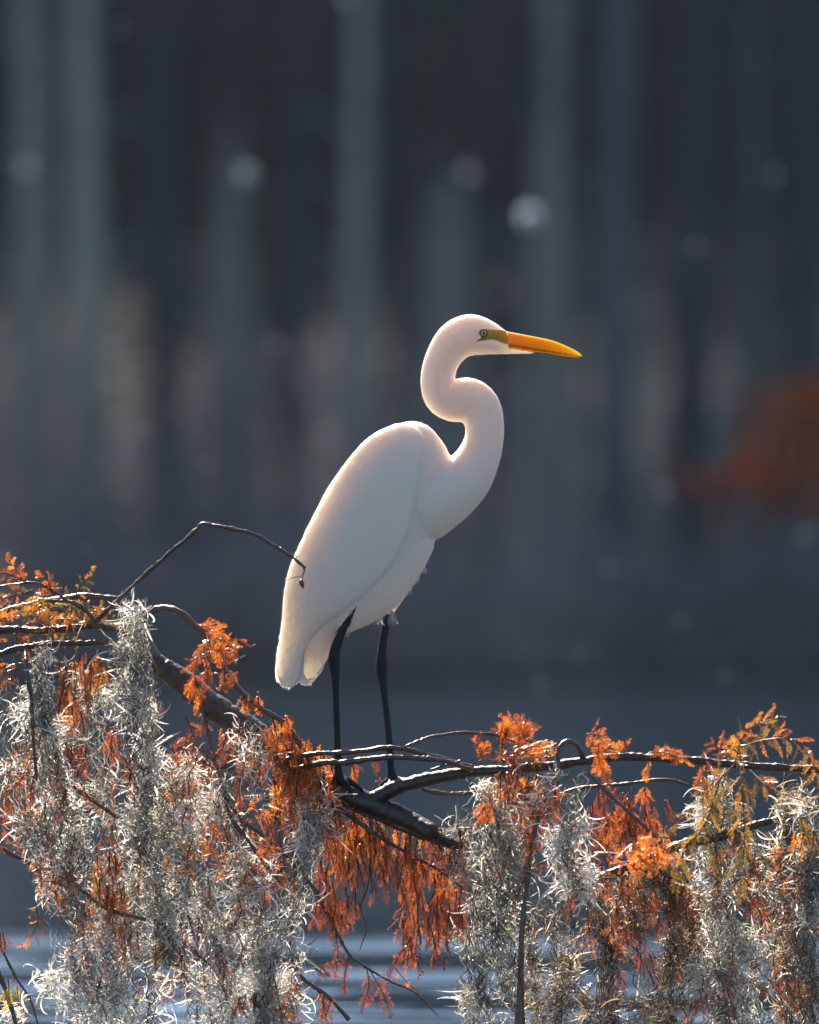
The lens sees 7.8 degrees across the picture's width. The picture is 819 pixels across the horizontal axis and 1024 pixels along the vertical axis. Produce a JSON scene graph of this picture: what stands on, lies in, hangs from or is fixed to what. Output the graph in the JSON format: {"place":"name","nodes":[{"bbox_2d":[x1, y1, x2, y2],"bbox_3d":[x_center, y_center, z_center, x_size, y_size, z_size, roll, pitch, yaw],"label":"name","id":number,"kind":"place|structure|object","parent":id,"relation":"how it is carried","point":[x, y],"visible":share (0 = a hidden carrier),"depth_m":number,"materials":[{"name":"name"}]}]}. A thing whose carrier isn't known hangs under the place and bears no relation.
{"place":"outdoors","nodes":[
{"label":"outdoors","id":0,"kind":"place"},
{"bbox_2d":[19,163,32,173],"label":"seed tuft","id":1,"kind":"object","parent":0,"point":[25,168],"visible":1,"depth_m":7.24,"materials":[{"name":"grey plant"}]},
{"bbox_2d":[238,166,254,183],"bbox_3d":[-0.199,-0.411,7.328,0.022,0.022,0.022,0,-1,0],"label":"seed tuft","id":2,"kind":"object","parent":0,"point":[245,173],"visible":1,"depth_m":7.33,"materials":[{"name":"grey plant"}]},
{"bbox_2d":[0,684,818,1023],"bbox_3d":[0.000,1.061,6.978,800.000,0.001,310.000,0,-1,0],"label":"water","id":3,"kind":"structure","parent":0,"point":[684,718],"depth_m":36.37,"materials":[{"name":"blue liquid"}]},
{"bbox_2d":[0,932,38,1023],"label":"cypress branch","id":4,"kind":"object","parent":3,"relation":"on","point":[7,994],"visible":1,"depth_m":11.86,"materials":[{"name":"orange plant"}]},
{"bbox_2d":[0,219,818,683],"bbox_3d":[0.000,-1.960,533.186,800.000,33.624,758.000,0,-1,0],"label":"ground","id":5,"kind":"structure","parent":0,"point":[250,673],"depth_m":160.41,"materials":[{"name":"grey soil"}]},
{"bbox_2d":[0,0,173,292],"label":"cypress tree","id":6,"kind":"object","parent":5,"relation":"on","point":[62,127],"visible":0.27,"depth_m":173.78,"materials":[{"name":"grey plant"}]},
{"bbox_2d":[0,0,178,645],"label":"cypress tree","id":7,"kind":"object","parent":5,"relation":"on","point":[32,275],"visible":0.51,"depth_m":170.04,"materials":[{"name":"grey plant"}]},
{"bbox_2d":[0,0,270,589],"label":"cypress tree","id":8,"kind":"object","parent":5,"relation":"on","point":[88,261],"visible":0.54,"depth_m":169.85,"materials":[{"name":"grey plant"}]},
{"bbox_2d":[6,0,339,579],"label":"cypress tree","id":9,"kind":"object","parent":5,"relation":"on","point":[163,380],"visible":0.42,"depth_m":170.41,"materials":[{"name":"grey plant"}]},
{"bbox_2d":[101,7,341,613],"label":"cypress tree","id":10,"kind":"object","parent":5,"relation":"on","point":[229,255],"visible":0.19,"depth_m":173.18,"materials":[{"name":"grey plant"}]},
{"bbox_2d":[101,0,462,590],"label":"cypress tree","id":11,"kind":"object","parent":5,"relation":"on","point":[294,262],"visible":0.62,"depth_m":172.04,"materials":[{"name":"grey plant"}]},
{"bbox_2d":[185,0,529,473],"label":"cypress tree","id":12,"kind":"object","parent":5,"relation":"on","point":[355,359],"visible":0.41,"depth_m":169.45,"materials":[{"name":"grey plant"}]},
{"bbox_2d":[222,0,527,426],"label":"cypress tree","id":13,"kind":"object","parent":5,"relation":"on","point":[398,241],"visible":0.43,"depth_m":171.63,"materials":[{"name":"grey plant"}]},
{"bbox_2d":[0,175,789,549],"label":"distant wood","id":14,"kind":"object","parent":5,"relation":"on","point":[192,275],"visible":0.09,"depth_m":215.01,"materials":[{"name":"grey plant"}]},
{"bbox_2d":[0,227,818,681],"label":"undergrowth","id":15,"kind":"object","parent":5,"relation":"on","point":[758,615],"visible":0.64,"depth_m":162.83,"materials":[{"name":"grey plant"}]},
{"bbox_2d":[370,0,532,612],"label":"cypress tree","id":16,"kind":"object","parent":5,"relation":"on","point":[445,283],"visible":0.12,"depth_m":172.13,"materials":[{"name":"grey plant"}]},
{"bbox_2d":[322,0,666,612],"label":"cypress tree","id":17,"kind":"object","parent":5,"relation":"on","point":[498,78],"visible":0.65,"depth_m":171.48,"materials":[{"name":"grey plant"}]},
{"bbox_2d":[461,0,680,601],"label":"cypress tree","id":18,"kind":"object","parent":5,"relation":"on","point":[547,242],"visible":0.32,"depth_m":171.19,"materials":[{"name":"grey plant"}]},
{"bbox_2d":[469,0,775,650],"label":"cypress tree","id":19,"kind":"object","parent":5,"relation":"on","point":[615,426],"visible":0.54,"depth_m":170.13,"materials":[{"name":"grey plant"}]},
{"bbox_2d":[496,0,818,587],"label":"cypress tree","id":20,"kind":"object","parent":5,"relation":"on","point":[690,416],"visible":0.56,"depth_m":169.03,"materials":[{"name":"grey plant"}]},
{"bbox_2d":[579,0,817,569],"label":"cypress tree","id":21,"kind":"object","parent":5,"relation":"on","point":[751,248],"visible":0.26,"depth_m":170.94,"materials":[{"name":"grey plant"}]},
{"bbox_2d":[599,0,818,589],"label":"cypress tree","id":22,"kind":"object","parent":5,"relation":"on","point":[797,104],"visible":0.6,"depth_m":169.39,"materials":[{"name":"grey plant"}]},
{"bbox_2d":[718,0,818,270],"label":"cypress tree","id":23,"kind":"object","parent":5,"relation":"on","point":[767,124],"visible":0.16,"depth_m":172.73,"materials":[{"name":"grey plant"}]},
{"bbox_2d":[463,167,474,179],"bbox_3d":[0.069,-0.399,7.070,0.015,0.016,0.016,0,-1,16],"label":"seed tuft","id":24,"kind":"object","parent":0,"point":[468,174],"visible":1,"depth_m":7.07,"materials":[{"name":"grey plant"}]},
{"bbox_2d":[137,604,818,1023],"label":"cypress branch","id":25,"kind":"object","parent":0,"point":[197,692],"visible":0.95,"depth_m":11.96,"materials":[{"name":"orange plant"}]},
{"bbox_2d":[0,592,149,620],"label":"cypress branch","id":26,"kind":"object","parent":25,"relation":"attached to","point":[100,597],"visible":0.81,"depth_m":12.06,"materials":[{"name":"brown plant"}]},
{"bbox_2d":[0,694,300,1023],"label":"cypress branch","id":27,"kind":"object","parent":25,"relation":"attached to","point":[109,907],"visible":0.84,"depth_m":11.87,"materials":[{"name":"grey plant"}]},
{"bbox_2d":[160,878,237,1023],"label":"spanish moss","id":28,"kind":"object","parent":27,"relation":"hanging from","point":[187,983],"visible":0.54,"depth_m":12.07,"materials":[{"name":"grey plant"}]},
{"bbox_2d":[0,522,305,663],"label":"cypress branch","id":29,"kind":"object","parent":25,"relation":"attached to","point":[69,627],"visible":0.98,"depth_m":11.97,"materials":[{"name":"orange plant"}]},
{"bbox_2d":[0,640,136,779],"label":"cypress branch","id":30,"kind":"object","parent":29,"relation":"attached to","point":[85,681],"visible":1,"depth_m":11.90,"materials":[{"name":"orange plant"}]},
{"bbox_2d":[0,635,140,1023],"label":"spanish moss","id":31,"kind":"object","parent":29,"relation":"hanging from","point":[45,728],"visible":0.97,"depth_m":11.88,"materials":[{"name":"grey plant"}]},
{"bbox_2d":[49,624,179,1023],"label":"spanish moss","id":32,"kind":"object","parent":29,"relation":"hanging from","point":[129,887],"visible":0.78,"depth_m":12.01,"materials":[{"name":"grey plant"}]},
{"bbox_2d":[85,587,216,988],"bbox_3d":[-0.513,0.550,11.914,0.266,0.801,0.241,0,-1,0],"label":"spanish moss","id":33,"kind":"object","parent":29,"relation":"hanging from","point":[126,689],"visible":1,"depth_m":11.91,"materials":[{"name":"grey plant"}]},
{"bbox_2d":[141,742,308,1023],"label":"spanish moss","id":34,"kind":"object","parent":25,"relation":"hanging from","point":[217,995],"visible":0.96,"depth_m":11.93,"materials":[{"name":"grey plant"}]},
{"bbox_2d":[217,712,290,821],"bbox_3d":[-0.301,0.506,11.918,0.158,0.216,0.165,0,-1,0],"label":"spanish moss","id":35,"kind":"object","parent":25,"relation":"hanging from","point":[262,758],"visible":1,"depth_m":11.91,"materials":[{"name":"grey plant"}]},
{"bbox_2d":[200,708,320,899],"bbox_3d":[-0.305,0.572,11.968,0.250,0.406,0.082,0,-1,7],"label":"cypress branch","id":36,"kind":"object","parent":25,"relation":"attached to","point":[240,818],"visible":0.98,"depth_m":11.96,"materials":[{"name":"brown plant"}]},
{"bbox_2d":[220,772,352,1023],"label":"spanish moss","id":37,"kind":"object","parent":25,"relation":"hanging from","point":[310,834],"visible":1,"depth_m":11.90,"materials":[{"name":"grey plant"}]},
{"bbox_2d":[279,711,555,783],"bbox_3d":[0.022,0.475,11.973,0.566,0.158,0.193,0,-1,-4],"label":"cypress branch","id":38,"kind":"object","parent":25,"relation":"attached to","point":[504,737],"visible":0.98,"depth_m":11.96,"materials":[{"name":"brown plant"}]},
{"bbox_2d":[275,314,581,796],"bbox_3d":[0.037,0.085,12.001,0.616,0.967,0.184,0,-1,0],"label":"egret","id":39,"kind":"object","parent":25,"relation":"on","point":[397,500],"visible":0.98,"depth_m":11.96,"materials":[{"name":"white"}]},
{"bbox_2d":[420,764,579,1023],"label":"spanish moss","id":40,"kind":"object","parent":25,"relation":"hanging from","point":[493,844],"visible":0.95,"depth_m":11.95,"materials":[{"name":"grey plant"}]},
{"bbox_2d":[508,750,614,917],"bbox_3d":[0.303,0.637,11.883,0.206,0.335,0.197,1,-2,-34],"label":"spanish moss","id":41,"kind":"object","parent":25,"relation":"hanging from","point":[561,845],"visible":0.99,"depth_m":11.86,"materials":[{"name":"grey plant"}]},
{"bbox_2d":[494,762,818,1023],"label":"cypress branch","id":42,"kind":"object","parent":25,"relation":"attached to","point":[636,864],"visible":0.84,"depth_m":11.87,"materials":[{"name":"grey plant"}]},
{"bbox_2d":[507,863,599,1023],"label":"spanish moss","id":43,"kind":"object","parent":42,"relation":"hanging from","point":[563,982],"visible":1,"depth_m":11.91,"materials":[{"name":"grey plant"}]},
{"bbox_2d":[551,862,656,1023],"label":"spanish moss","id":44,"kind":"object","parent":42,"relation":"hanging from","point":[609,1018],"visible":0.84,"depth_m":11.99,"materials":[{"name":"grey plant"}]},
{"bbox_2d":[597,838,709,1023],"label":"spanish moss","id":45,"kind":"object","parent":42,"relation":"hanging from","point":[664,1012],"visible":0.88,"depth_m":11.97,"materials":[{"name":"grey plant"}]},
{"bbox_2d":[739,761,818,1023],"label":"spanish moss","id":46,"kind":"object","parent":42,"relation":"hanging from","point":[784,842],"visible":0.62,"depth_m":12.02,"materials":[{"name":"grey plant"}]},
{"bbox_2d":[773,775,818,1023],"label":"spanish moss","id":47,"kind":"object","parent":42,"relation":"hanging from","point":[811,896],"visible":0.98,"depth_m":11.88,"materials":[{"name":"grey plant"}]},
{"bbox_2d":[655,755,796,1023],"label":"spanish moss","id":48,"kind":"object","parent":25,"relation":"hanging from","point":[719,963],"visible":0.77,"depth_m":11.95,"materials":[{"name":"grey plant"}]},
{"bbox_2d":[519,206,540,227],"bbox_3d":[0.149,-0.365,7.418,0.027,0.027,0.027,0,-1,0],"label":"seed tuft","id":49,"kind":"object","parent":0,"point":[529,217],"visible":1,"depth_m":7.41,"materials":[{"name":"grey plant"}]},
{"bbox_2d":[673,372,818,528],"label":"cypress branch","id":50,"kind":"object","parent":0,"point":[730,480],"visible":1,"depth_m":6.78,"materials":[{"name":"brown plant"}]}
]}

